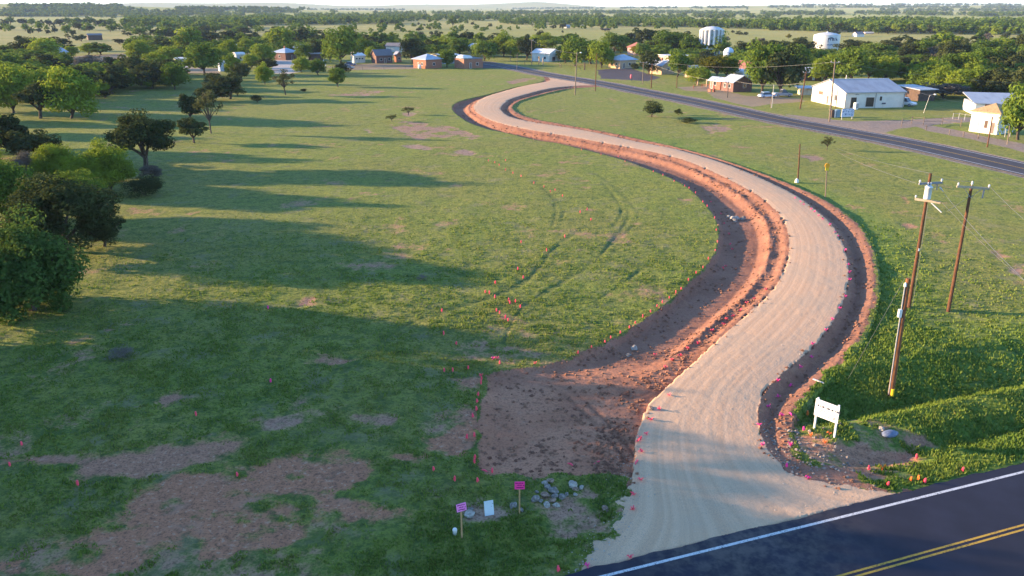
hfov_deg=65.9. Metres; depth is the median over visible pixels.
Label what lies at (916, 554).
road marking
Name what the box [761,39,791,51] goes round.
oak tree
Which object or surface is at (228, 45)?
mesquite tree
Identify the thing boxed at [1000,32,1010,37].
bush
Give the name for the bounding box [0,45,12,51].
leafy tree
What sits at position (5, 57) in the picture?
leafy tree
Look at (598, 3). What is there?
sky
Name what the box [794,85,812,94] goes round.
shed
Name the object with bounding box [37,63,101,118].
mesquite tree
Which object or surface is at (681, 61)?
leafy tree
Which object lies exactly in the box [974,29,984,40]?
leafy tree
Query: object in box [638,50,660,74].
oak tree
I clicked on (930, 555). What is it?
road marking
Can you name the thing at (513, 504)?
boulder
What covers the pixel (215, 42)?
leafy tree
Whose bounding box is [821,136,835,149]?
sparse tree
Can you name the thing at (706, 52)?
oak tree
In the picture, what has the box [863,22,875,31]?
mesquite tree
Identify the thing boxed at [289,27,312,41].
oak tree
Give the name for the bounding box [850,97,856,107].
door
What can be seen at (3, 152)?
mesquite tree
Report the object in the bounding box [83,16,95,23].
leafy tree
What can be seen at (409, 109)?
sparse tree
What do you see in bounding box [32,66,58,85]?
mesquite tree
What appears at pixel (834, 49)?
leafy tree
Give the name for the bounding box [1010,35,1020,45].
oak tree
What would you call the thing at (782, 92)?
pickup truck
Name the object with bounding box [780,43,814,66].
leafy tree
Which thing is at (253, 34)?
oak tree
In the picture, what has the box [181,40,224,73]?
leafy tree
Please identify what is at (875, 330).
overhead wire
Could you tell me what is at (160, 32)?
leafy tree
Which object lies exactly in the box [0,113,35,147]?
oak tree
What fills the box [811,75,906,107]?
metal building
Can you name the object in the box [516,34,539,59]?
oak tree
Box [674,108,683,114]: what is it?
bush
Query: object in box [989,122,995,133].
door
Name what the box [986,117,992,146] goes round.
utility pole
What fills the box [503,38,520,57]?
mesquite tree
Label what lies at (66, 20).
leafy tree
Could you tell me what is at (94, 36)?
barn
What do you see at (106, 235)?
oak tree
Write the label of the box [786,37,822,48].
oak tree
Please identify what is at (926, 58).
oak tree
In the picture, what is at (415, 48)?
oak tree
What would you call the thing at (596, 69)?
utility pole
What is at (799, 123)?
road marking
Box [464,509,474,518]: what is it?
boulder
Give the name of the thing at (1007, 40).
mesquite tree
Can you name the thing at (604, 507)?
boulder
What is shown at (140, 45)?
mesquite tree
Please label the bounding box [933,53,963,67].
leafy tree
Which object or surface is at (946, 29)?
leafy tree
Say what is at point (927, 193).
utility pole
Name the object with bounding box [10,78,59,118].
oak tree
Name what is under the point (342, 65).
bush
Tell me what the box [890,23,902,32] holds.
mesquite tree
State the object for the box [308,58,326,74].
leafy tree
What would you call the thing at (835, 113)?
equipment box
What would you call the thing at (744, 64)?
red roof house
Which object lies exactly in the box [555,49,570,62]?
oak tree
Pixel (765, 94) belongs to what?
parked car
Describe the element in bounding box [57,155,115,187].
mesquite tree
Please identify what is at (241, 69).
oak tree
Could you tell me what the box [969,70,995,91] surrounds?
oak tree
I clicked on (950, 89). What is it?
grey tree
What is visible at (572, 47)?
leafy tree
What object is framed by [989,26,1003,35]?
mesquite tree
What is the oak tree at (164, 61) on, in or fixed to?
on the ground at (324, 144)
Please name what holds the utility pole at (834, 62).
on the ground at (324, 144)
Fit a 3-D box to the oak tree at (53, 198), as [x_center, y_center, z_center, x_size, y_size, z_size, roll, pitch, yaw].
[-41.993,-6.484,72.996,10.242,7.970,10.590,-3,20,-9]
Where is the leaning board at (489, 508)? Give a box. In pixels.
[484,500,493,515]
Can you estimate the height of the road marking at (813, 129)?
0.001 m
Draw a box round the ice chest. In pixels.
[853,102,858,109]
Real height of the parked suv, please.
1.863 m
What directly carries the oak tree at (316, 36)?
on the ground at (324, 144)
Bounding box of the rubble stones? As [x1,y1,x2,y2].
[760,418,895,485]
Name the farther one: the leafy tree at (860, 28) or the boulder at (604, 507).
the leafy tree at (860, 28)
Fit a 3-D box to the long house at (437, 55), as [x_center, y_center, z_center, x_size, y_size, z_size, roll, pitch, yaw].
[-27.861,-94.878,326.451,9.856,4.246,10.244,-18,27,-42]
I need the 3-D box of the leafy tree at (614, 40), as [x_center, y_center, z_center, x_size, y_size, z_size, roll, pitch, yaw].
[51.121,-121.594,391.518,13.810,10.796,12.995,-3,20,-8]
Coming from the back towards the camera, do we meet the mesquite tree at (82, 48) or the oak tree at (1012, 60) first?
the mesquite tree at (82, 48)
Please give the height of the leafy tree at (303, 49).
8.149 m
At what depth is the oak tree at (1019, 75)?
194.83 m
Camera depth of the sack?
43.00 m
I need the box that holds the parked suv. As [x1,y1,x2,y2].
[904,97,916,105]
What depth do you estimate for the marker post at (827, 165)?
95.81 m
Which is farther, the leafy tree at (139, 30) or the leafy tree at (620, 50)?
the leafy tree at (139, 30)
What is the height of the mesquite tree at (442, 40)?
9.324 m
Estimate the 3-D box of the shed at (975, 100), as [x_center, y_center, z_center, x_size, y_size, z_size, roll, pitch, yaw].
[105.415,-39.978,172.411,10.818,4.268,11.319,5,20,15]
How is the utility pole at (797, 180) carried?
on the ground at (324, 144)
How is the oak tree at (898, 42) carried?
on the ground at (324, 144)
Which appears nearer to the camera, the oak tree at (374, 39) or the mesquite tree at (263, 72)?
the mesquite tree at (263, 72)
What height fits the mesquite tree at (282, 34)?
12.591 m
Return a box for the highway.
[483,61,1023,176]
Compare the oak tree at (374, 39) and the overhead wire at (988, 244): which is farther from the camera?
the oak tree at (374, 39)
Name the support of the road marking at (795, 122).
on the highway
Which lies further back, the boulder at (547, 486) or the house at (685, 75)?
the house at (685, 75)
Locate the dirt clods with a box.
[459,77,876,489]
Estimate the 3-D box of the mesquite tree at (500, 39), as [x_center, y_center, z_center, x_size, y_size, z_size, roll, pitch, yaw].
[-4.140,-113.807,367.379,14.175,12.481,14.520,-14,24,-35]
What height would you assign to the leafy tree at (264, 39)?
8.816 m
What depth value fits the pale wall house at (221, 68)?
282.37 m
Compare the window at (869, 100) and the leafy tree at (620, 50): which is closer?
the window at (869, 100)
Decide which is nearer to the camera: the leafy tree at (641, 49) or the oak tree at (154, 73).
the oak tree at (154, 73)
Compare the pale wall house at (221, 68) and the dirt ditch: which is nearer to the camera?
the dirt ditch
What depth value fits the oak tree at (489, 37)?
430.89 m
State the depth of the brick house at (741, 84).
215.28 m
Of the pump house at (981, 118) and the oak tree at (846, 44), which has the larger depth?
the oak tree at (846, 44)
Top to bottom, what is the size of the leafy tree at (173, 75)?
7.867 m
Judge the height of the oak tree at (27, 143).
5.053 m
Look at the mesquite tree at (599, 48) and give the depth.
293.73 m
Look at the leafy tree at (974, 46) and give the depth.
307.27 m
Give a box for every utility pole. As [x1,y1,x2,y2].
[595,53,596,90]
[795,144,800,182]
[799,71,809,108]
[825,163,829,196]
[828,60,838,121]
[888,278,910,397]
[907,173,943,307]
[946,181,990,311]
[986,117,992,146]
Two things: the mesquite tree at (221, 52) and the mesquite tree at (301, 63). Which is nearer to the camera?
the mesquite tree at (301, 63)
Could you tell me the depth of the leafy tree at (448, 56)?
300.46 m
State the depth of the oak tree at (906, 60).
250.47 m
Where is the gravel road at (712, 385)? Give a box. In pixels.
[473,77,894,569]
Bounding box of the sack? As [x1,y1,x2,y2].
[881,430,897,437]
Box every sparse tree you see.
[193,89,222,132]
[272,69,294,94]
[386,114,396,120]
[401,107,414,114]
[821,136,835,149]
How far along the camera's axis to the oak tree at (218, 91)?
192.18 m
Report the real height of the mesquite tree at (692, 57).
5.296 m
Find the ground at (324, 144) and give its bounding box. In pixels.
[0,2,1023,575]
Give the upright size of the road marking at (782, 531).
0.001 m
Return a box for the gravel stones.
[563,216,880,572]
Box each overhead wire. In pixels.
[850,280,903,374]
[946,196,1023,279]
[946,207,1023,280]
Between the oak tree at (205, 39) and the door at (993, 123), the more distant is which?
the oak tree at (205, 39)
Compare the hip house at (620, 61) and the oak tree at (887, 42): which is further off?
the oak tree at (887, 42)
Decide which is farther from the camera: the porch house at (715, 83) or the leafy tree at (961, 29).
the leafy tree at (961, 29)
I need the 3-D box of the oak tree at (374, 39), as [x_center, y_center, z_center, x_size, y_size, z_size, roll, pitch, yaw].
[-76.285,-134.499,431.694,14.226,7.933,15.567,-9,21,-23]
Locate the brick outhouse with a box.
[393,51,401,61]
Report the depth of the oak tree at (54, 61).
265.49 m
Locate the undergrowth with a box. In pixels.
[0,34,1023,92]
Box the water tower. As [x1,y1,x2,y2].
[699,26,723,55]
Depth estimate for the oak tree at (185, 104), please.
161.67 m
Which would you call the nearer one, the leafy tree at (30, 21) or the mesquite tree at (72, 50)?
the mesquite tree at (72, 50)
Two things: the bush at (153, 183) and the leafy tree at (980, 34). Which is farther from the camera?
the leafy tree at (980, 34)
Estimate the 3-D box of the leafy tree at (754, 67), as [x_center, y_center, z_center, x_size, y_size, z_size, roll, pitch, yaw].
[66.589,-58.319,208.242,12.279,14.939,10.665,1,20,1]
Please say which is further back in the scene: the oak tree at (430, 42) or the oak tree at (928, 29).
the oak tree at (928, 29)
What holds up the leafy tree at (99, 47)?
on the ground at (324, 144)
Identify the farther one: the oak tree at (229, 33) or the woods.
the woods
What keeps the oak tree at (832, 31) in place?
on the ground at (324, 144)
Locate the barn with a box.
[86,33,102,39]
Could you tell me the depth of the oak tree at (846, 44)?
363.52 m
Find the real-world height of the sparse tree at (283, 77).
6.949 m
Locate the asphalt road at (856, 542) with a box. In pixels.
[565,462,1023,575]
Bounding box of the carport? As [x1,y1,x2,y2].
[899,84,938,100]
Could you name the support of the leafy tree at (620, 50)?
on the ground at (324, 144)
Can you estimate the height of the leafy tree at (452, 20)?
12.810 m
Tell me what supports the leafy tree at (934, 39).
on the ground at (324, 144)
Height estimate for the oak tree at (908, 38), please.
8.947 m
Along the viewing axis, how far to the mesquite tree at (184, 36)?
408.04 m
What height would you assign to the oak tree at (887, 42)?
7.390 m
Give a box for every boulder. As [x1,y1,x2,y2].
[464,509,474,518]
[510,502,516,508]
[531,495,539,501]
[541,491,549,497]
[543,501,549,507]
[544,483,550,489]
[548,487,558,493]
[552,502,559,507]
[558,493,565,499]
[569,480,577,487]
[602,505,608,511]
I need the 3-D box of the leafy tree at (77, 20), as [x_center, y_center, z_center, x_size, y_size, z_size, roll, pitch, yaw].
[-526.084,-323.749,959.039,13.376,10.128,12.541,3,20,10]
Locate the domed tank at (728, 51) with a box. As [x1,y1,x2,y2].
[723,47,733,55]
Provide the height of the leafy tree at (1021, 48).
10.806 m
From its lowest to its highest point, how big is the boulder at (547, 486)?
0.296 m
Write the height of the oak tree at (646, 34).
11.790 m
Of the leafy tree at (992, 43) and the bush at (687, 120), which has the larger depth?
the leafy tree at (992, 43)
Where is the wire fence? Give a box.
[901,116,961,126]
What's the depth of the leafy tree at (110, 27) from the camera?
717.52 m
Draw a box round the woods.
[0,2,1023,34]
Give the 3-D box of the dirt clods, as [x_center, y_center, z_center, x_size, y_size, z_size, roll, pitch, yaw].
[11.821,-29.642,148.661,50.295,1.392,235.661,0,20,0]
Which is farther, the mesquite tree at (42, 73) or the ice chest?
the mesquite tree at (42, 73)
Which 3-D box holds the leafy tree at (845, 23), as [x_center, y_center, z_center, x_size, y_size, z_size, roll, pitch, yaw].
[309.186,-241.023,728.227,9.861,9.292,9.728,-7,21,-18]
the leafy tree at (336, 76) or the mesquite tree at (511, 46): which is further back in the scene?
the mesquite tree at (511, 46)
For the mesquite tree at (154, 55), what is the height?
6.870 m
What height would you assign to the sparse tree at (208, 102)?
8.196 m
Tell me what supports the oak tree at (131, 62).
on the ground at (324, 144)
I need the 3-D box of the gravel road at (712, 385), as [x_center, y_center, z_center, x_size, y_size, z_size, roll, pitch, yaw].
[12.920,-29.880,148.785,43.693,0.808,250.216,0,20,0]
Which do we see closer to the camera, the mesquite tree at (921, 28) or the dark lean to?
the dark lean to
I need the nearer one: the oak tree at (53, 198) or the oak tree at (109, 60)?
the oak tree at (53, 198)
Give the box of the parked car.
[758,91,776,97]
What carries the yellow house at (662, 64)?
on the ground at (324, 144)
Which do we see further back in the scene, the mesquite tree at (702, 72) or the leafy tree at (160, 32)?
the leafy tree at (160, 32)
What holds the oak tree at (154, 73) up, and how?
on the ground at (324, 144)
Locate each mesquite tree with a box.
[0,60,35,112]
[0,148,7,161]
[16,66,36,81]
[23,36,63,53]
[28,142,75,178]
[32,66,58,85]
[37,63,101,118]
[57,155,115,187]
[64,46,78,56]
[74,137,138,189]
[78,42,97,54]
[94,79,110,95]
[123,39,152,57]
[141,51,169,60]
[156,44,180,59]
[169,26,202,46]
[210,46,234,59]
[218,39,239,52]
[220,52,240,72]
[236,37,254,53]
[240,53,258,67]
[248,41,276,59]
[253,61,275,82]
[262,26,297,45]
[290,56,310,72]
[364,46,373,57]
[432,34,451,47]
[489,30,513,56]
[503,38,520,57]
[529,32,563,48]
[586,37,615,67]
[684,65,712,83]
[686,53,700,64]
[703,27,731,52]
[808,56,839,80]
[823,52,847,78]
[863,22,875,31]
[871,54,903,78]
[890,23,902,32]
[911,56,953,73]
[916,24,926,33]
[919,64,955,85]
[936,31,963,44]
[943,69,977,91]
[954,50,991,68]
[962,64,990,91]
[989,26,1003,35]
[991,36,1017,49]
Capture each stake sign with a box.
[456,502,466,538]
[515,481,524,513]
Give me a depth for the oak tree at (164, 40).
390.77 m
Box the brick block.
[454,54,482,68]
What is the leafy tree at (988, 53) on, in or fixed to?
on the ground at (324, 144)
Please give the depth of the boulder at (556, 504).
36.99 m
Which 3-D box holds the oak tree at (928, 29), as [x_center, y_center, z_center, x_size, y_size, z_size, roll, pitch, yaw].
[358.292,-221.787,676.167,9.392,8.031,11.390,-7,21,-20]
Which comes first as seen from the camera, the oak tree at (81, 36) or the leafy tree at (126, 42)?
the leafy tree at (126, 42)
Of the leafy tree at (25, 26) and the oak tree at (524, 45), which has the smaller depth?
the oak tree at (524, 45)
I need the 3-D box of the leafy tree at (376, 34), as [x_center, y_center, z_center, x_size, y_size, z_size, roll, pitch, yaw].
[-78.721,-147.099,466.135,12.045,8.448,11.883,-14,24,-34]
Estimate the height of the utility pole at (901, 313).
7.992 m
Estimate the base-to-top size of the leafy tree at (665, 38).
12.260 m
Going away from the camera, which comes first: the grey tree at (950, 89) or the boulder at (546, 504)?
the boulder at (546, 504)
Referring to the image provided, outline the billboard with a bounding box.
[841,108,854,119]
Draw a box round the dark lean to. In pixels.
[308,52,322,60]
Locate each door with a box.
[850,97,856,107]
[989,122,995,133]
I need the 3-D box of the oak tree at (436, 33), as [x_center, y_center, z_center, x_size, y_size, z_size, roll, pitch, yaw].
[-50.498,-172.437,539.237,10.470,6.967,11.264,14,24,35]
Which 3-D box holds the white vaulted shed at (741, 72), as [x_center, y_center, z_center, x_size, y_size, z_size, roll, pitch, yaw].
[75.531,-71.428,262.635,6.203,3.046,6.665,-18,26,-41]
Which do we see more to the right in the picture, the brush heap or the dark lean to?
the dark lean to
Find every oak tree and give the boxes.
[0,19,8,23]
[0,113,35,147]
[0,172,124,250]
[3,128,63,155]
[7,35,35,50]
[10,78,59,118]
[16,18,26,23]
[24,53,43,58]
[32,54,73,68]
[44,20,53,25]
[49,36,75,47]
[51,25,57,31]
[53,18,64,24]
[57,65,99,88]
[72,23,82,28]
[74,207,126,246]
[75,34,86,41]
[93,20,105,25]
[93,63,133,93]
[99,56,128,65]
[102,108,176,165]
[117,51,147,75]
[128,59,165,88]
[149,28,158,34]
[152,36,174,47]
[157,58,179,66]
[164,28,176,36]
[176,117,209,142]
[177,93,205,117]
[192,84,232,100]
[198,26,210,31]
[198,30,209,42]
[201,29,222,41]
[201,73,219,85]
[206,72,242,98]
[217,30,242,39]
[220,24,231,30]
[229,62,250,78]
[236,27,252,33]
[247,32,257,38]
[252,57,277,67]
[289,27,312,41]
[310,37,323,52]
[311,30,329,41]
[362,34,384,42]
[399,38,427,62]
[426,39,438,52]
[430,30,442,37]
[459,31,474,39]
[482,35,493,40]
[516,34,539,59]
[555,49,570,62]
[624,30,642,40]
[632,27,658,43]
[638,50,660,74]
[644,39,658,47]
[694,54,711,65]
[699,50,715,56]
[732,41,756,51]
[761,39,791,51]
[762,42,810,90]
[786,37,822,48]
[828,29,840,33]
[832,39,869,49]
[880,40,898,48]
[883,26,895,33]
[890,34,910,47]
[895,56,918,78]
[897,43,927,55]
[904,36,919,44]
[906,23,916,33]
[914,53,942,62]
[925,24,934,33]
[935,39,972,55]
[960,38,977,43]
[969,36,988,43]
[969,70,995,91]
[980,67,1019,92]
[986,46,1023,69]
[1005,66,1023,89]
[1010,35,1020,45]
[1015,34,1023,46]
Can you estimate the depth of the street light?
206.20 m
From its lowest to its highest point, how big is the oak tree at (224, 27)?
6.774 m
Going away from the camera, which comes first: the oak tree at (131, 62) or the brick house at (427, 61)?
the oak tree at (131, 62)
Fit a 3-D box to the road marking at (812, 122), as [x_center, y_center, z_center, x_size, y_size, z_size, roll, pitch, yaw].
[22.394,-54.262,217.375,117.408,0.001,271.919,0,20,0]
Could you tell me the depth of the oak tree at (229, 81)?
195.69 m
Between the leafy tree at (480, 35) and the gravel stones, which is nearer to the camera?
the gravel stones
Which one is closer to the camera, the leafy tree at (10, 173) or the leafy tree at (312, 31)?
the leafy tree at (10, 173)
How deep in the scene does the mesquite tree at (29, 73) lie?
189.29 m
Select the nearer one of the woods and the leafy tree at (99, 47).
the leafy tree at (99, 47)
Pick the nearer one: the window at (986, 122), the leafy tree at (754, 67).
the window at (986, 122)
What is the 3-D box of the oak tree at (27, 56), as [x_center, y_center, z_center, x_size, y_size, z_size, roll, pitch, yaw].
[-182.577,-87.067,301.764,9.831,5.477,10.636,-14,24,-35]
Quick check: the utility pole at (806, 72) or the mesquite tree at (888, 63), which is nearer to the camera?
the utility pole at (806, 72)
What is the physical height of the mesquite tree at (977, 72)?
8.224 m
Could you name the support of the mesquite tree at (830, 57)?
on the ground at (324, 144)
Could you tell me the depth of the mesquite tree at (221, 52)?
324.43 m
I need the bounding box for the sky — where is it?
[0,0,1023,6]
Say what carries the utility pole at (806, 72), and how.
on the ground at (324, 144)
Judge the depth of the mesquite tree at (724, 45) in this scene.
362.35 m
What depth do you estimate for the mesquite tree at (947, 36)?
398.94 m
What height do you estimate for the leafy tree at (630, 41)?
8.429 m
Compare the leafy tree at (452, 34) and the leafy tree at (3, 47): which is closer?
the leafy tree at (3, 47)
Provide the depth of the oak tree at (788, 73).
203.90 m
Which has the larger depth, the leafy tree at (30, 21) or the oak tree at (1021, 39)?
the leafy tree at (30, 21)
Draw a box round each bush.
[95,90,114,97]
[112,39,123,43]
[118,174,165,197]
[233,84,246,95]
[249,94,263,101]
[334,62,351,72]
[630,63,638,68]
[642,100,662,116]
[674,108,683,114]
[677,117,698,122]
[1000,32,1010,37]
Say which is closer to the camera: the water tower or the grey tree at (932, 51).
the grey tree at (932, 51)
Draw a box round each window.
[865,97,874,106]
[983,120,988,128]
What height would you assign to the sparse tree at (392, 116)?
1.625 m
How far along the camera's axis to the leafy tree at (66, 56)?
294.87 m
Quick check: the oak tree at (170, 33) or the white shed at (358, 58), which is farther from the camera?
the oak tree at (170, 33)
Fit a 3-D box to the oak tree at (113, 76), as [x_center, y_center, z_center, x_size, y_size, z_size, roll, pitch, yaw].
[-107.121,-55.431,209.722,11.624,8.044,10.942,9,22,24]
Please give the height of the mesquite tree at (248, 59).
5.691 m
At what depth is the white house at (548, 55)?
334.28 m
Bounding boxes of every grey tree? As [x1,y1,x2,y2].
[9,150,44,174]
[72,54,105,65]
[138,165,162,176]
[916,82,972,97]
[923,46,946,55]
[982,33,992,39]
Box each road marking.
[484,62,1015,166]
[486,64,1021,173]
[495,64,1022,168]
[511,65,1020,162]
[600,471,1023,575]
[836,524,1023,575]
[855,528,1023,575]
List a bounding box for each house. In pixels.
[218,61,226,70]
[232,52,244,60]
[272,46,297,59]
[370,49,393,62]
[385,43,402,51]
[411,54,443,68]
[430,53,459,63]
[532,48,559,61]
[609,54,637,68]
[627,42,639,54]
[650,57,673,74]
[658,54,688,59]
[684,65,699,76]
[707,76,724,89]
[720,74,752,91]
[739,60,747,68]
[852,32,864,36]
[969,103,1013,134]
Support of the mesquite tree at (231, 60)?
on the ground at (324, 144)
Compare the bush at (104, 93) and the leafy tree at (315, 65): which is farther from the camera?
the leafy tree at (315, 65)
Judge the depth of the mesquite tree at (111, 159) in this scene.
96.78 m
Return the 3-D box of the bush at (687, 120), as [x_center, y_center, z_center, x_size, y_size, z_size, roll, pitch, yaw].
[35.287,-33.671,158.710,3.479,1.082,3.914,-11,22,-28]
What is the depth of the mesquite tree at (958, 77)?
205.57 m
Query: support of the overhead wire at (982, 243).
attached to the utility pole at (927, 193)
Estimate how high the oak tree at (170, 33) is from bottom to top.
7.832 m
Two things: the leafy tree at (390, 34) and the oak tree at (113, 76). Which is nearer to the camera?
the oak tree at (113, 76)
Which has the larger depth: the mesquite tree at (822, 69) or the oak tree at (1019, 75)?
the mesquite tree at (822, 69)
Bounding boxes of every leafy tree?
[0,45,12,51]
[0,54,21,63]
[0,159,40,220]
[0,201,91,325]
[4,16,15,23]
[21,24,28,29]
[27,19,35,24]
[50,51,75,60]
[53,167,108,208]
[61,25,71,33]
[64,18,71,23]
[74,17,83,24]
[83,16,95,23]
[85,42,113,54]
[105,18,115,24]
[105,24,114,30]
[122,39,137,49]
[131,26,146,34]
[153,27,167,36]
[160,62,186,89]
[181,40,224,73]
[207,39,221,47]
[210,25,220,31]
[232,32,246,39]
[252,37,270,44]
[261,32,273,41]
[293,42,312,57]
[307,26,322,37]
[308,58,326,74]
[320,25,367,61]
[320,47,334,60]
[326,66,347,86]
[355,37,373,53]
[369,31,387,38]
[379,42,388,48]
[387,32,399,39]
[403,31,430,40]
[438,49,456,66]
[446,31,460,38]
[447,36,469,53]
[448,15,456,24]
[472,39,499,60]
[473,32,487,39]
[556,33,585,44]
[559,35,593,65]
[600,31,627,51]
[614,46,627,52]
[620,35,638,45]
[635,42,651,55]
[652,30,682,48]
[664,49,692,76]
[677,33,703,50]
[698,55,738,75]
[713,55,741,76]
[741,37,783,91]
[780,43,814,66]
[810,48,847,52]
[831,45,873,78]
[841,21,852,29]
[857,25,865,30]
[859,56,877,77]
[861,41,893,52]
[862,48,882,57]
[872,25,884,33]
[900,23,909,31]
[906,53,926,58]
[912,39,939,54]
[922,34,943,44]
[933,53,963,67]
[940,26,954,33]
[954,26,965,32]
[955,42,984,53]
[970,39,1010,50]
[970,45,1010,65]
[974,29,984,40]
[994,80,1023,139]
[1008,44,1023,57]
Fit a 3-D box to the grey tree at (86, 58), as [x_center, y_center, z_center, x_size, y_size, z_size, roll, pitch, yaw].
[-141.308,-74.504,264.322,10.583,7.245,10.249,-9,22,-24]
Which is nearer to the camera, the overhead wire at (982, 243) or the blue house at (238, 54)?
the overhead wire at (982, 243)
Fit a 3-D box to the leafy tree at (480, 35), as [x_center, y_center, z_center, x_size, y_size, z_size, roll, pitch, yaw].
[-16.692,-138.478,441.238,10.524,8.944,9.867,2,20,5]
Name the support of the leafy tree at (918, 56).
on the ground at (324, 144)
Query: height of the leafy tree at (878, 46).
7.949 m
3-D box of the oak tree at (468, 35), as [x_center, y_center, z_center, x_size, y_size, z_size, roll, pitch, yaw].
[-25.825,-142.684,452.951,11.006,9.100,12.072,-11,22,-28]
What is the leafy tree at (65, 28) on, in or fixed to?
on the ground at (324, 144)
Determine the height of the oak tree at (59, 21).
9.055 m
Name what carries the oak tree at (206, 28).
on the ground at (324, 144)
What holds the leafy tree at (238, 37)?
on the ground at (324, 144)
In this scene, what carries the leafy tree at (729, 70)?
on the ground at (324, 144)
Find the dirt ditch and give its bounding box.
[452,77,909,492]
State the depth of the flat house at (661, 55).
326.65 m
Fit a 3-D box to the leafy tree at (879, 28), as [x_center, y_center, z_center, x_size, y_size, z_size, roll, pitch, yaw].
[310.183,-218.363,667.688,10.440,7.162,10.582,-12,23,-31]
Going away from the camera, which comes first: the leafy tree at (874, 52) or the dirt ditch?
the dirt ditch
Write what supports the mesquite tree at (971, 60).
on the ground at (324, 144)
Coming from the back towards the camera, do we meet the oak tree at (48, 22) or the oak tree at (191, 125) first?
the oak tree at (48, 22)
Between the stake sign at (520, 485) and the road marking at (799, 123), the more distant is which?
the road marking at (799, 123)
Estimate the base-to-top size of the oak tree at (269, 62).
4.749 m
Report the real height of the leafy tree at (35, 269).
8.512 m
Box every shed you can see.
[350,53,365,62]
[727,69,750,76]
[794,85,812,94]
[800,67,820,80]
[962,92,1013,113]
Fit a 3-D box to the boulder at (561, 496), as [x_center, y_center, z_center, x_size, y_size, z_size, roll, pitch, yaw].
[2.363,9.973,37.681,0.375,0.310,0.401,-8,24,-22]
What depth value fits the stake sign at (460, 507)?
34.37 m
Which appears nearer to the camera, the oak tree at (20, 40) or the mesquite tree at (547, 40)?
the oak tree at (20, 40)
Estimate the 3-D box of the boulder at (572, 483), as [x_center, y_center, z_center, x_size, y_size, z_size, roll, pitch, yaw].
[2.953,9.594,38.505,0.455,0.370,0.513,-1,16,-41]
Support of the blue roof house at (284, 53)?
on the ground at (324, 144)
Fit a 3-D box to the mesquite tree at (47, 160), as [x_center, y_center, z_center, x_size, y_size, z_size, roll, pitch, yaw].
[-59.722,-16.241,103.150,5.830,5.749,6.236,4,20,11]
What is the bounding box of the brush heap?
[104,343,139,359]
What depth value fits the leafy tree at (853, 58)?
236.60 m
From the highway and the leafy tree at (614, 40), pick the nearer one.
the highway
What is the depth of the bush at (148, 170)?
105.55 m
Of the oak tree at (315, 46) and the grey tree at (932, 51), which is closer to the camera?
the grey tree at (932, 51)
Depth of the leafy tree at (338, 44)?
310.02 m
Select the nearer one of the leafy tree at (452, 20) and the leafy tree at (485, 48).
the leafy tree at (485, 48)
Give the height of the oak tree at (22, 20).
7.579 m
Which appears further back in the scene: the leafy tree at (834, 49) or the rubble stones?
the leafy tree at (834, 49)
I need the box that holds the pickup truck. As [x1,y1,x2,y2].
[772,89,792,96]
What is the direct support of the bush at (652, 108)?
on the ground at (324, 144)
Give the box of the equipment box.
[831,109,840,117]
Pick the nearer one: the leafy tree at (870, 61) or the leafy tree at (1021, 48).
the leafy tree at (870, 61)
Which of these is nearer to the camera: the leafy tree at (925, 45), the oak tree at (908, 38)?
the leafy tree at (925, 45)
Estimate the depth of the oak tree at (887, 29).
665.67 m
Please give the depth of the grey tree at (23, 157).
103.17 m
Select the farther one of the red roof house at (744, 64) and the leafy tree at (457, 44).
the leafy tree at (457, 44)
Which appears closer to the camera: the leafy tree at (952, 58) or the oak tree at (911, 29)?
the leafy tree at (952, 58)
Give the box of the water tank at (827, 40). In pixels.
[813,31,840,48]
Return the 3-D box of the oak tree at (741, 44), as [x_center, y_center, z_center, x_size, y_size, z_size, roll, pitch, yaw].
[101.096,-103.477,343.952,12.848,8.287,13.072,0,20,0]
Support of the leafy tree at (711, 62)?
on the ground at (324, 144)
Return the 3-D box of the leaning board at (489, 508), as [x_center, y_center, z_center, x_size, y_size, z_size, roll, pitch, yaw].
[-1.059,10.131,36.339,0.440,0.685,0.209,-6,20,-16]
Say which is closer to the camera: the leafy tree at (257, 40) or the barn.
the leafy tree at (257, 40)
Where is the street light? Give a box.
[574,52,581,94]
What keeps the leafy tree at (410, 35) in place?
on the ground at (324, 144)
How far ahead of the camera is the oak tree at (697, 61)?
296.33 m
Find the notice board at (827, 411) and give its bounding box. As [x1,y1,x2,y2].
[813,397,839,437]
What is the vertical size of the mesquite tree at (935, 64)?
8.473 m
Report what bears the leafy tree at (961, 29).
on the ground at (324, 144)
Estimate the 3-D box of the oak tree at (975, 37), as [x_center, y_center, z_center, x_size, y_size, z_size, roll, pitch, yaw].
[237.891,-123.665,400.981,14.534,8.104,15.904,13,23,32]
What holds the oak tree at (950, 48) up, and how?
on the ground at (324, 144)
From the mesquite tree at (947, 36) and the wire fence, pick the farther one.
the mesquite tree at (947, 36)
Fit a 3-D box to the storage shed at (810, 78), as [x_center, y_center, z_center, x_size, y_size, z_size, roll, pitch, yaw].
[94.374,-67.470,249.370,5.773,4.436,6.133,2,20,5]
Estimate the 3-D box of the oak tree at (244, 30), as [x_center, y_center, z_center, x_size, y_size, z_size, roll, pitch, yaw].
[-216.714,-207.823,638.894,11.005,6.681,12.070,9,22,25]
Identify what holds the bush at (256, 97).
on the ground at (324, 144)
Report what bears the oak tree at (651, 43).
on the ground at (324, 144)
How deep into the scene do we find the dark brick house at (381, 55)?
324.06 m

